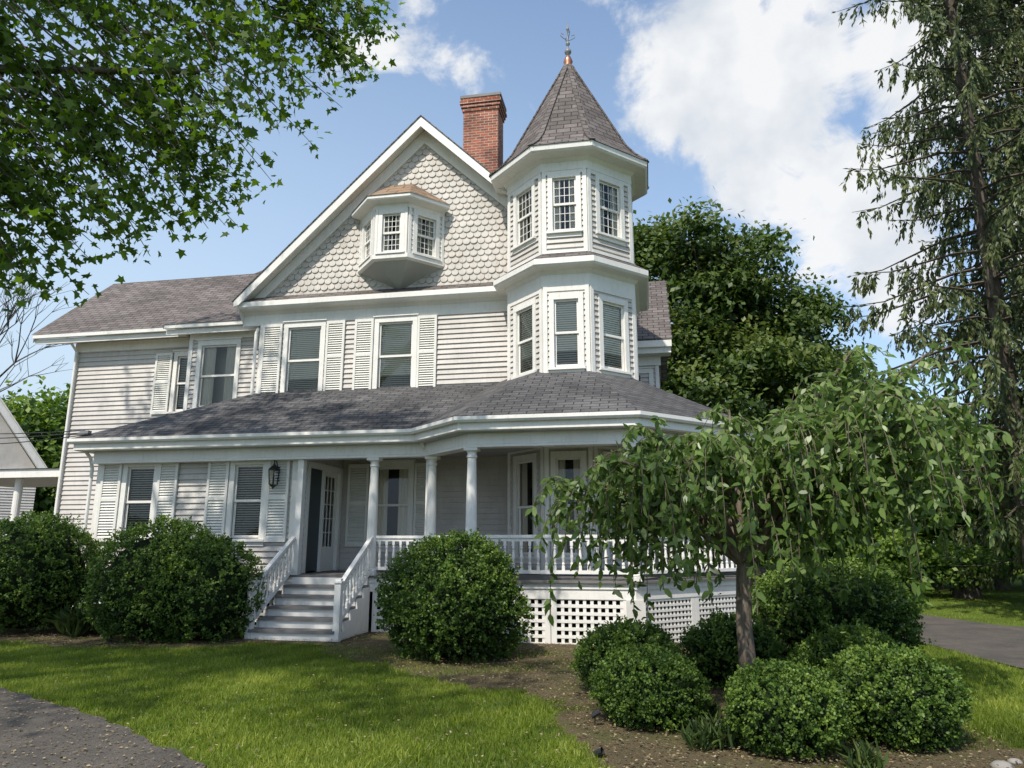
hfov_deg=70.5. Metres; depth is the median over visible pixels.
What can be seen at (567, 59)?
roof finial
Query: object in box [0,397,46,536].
neighbor house
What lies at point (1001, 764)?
garden rock
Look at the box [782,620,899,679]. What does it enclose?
boxwood shrub
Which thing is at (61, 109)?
maple tree
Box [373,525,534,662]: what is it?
boxwood shrub
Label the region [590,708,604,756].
garden spotlight
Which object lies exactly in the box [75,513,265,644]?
boxwood shrub
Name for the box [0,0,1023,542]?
sky
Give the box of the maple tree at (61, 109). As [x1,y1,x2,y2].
[0,0,405,311]
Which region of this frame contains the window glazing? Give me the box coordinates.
[126,180,639,571]
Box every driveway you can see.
[0,687,205,767]
[901,614,1023,667]
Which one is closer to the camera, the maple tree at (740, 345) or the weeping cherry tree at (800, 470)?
the weeping cherry tree at (800, 470)
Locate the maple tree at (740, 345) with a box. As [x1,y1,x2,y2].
[633,186,895,574]
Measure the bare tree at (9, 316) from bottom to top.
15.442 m
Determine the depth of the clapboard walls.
16.30 m
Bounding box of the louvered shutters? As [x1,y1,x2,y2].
[94,315,436,546]
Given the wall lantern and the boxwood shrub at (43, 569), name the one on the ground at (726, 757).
the boxwood shrub at (43, 569)
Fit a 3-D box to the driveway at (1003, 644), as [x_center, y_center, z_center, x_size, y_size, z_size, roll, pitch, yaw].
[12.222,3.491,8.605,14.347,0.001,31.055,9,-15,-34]
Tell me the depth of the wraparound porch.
12.04 m
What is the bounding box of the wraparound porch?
[89,443,755,643]
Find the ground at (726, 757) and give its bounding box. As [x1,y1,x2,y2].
[0,545,1023,767]
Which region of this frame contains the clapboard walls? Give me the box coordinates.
[58,150,668,574]
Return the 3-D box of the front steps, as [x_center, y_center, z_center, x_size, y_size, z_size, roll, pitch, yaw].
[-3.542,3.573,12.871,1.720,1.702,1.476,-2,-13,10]
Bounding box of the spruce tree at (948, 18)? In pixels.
[812,0,1023,561]
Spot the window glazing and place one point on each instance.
(392, 483)
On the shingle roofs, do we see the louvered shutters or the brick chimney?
the brick chimney
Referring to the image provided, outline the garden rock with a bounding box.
[989,758,1022,767]
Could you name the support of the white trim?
attached to the clapboard walls
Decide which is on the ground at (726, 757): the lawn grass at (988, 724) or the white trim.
the lawn grass at (988, 724)
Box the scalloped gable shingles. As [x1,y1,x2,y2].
[268,145,507,296]
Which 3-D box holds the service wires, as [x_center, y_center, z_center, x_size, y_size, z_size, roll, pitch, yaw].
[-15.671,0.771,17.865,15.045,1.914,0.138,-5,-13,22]
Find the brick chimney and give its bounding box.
[460,91,506,171]
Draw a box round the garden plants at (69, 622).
[45,603,111,636]
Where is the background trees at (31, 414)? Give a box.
[1,352,1021,598]
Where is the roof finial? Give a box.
[560,21,574,64]
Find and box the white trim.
[0,117,762,603]
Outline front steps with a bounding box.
[244,536,372,641]
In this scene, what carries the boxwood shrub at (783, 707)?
on the ground at (726, 757)
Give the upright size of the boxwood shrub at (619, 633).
0.820 m
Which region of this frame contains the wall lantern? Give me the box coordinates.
[268,460,279,488]
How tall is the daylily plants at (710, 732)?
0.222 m
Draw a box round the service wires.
[0,430,91,443]
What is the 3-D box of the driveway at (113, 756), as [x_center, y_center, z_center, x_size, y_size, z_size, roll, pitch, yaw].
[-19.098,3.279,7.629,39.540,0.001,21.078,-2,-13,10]
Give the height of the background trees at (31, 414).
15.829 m
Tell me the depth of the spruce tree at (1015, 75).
21.18 m
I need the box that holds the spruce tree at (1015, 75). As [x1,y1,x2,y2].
[898,0,1023,592]
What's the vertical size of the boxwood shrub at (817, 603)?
1.450 m
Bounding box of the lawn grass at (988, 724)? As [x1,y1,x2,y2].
[0,592,1023,767]
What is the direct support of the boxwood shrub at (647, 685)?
on the ground at (726, 757)
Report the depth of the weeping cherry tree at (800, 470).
7.31 m
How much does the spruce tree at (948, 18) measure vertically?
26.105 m
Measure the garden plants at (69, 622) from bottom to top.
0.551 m
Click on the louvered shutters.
(275, 518)
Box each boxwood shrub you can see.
[0,510,105,634]
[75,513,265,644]
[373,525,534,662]
[569,614,679,690]
[588,642,713,731]
[675,606,786,688]
[719,656,855,760]
[752,556,936,659]
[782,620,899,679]
[819,640,977,752]
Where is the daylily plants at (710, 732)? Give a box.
[675,699,887,767]
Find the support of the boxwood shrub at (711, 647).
on the ground at (726, 757)
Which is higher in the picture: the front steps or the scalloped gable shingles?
the scalloped gable shingles
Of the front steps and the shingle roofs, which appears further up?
the shingle roofs
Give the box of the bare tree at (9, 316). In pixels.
[0,269,71,391]
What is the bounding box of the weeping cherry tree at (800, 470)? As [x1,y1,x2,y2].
[525,338,1023,672]
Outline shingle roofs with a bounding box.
[0,63,745,469]
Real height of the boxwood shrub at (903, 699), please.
0.769 m
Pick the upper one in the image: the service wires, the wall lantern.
the service wires

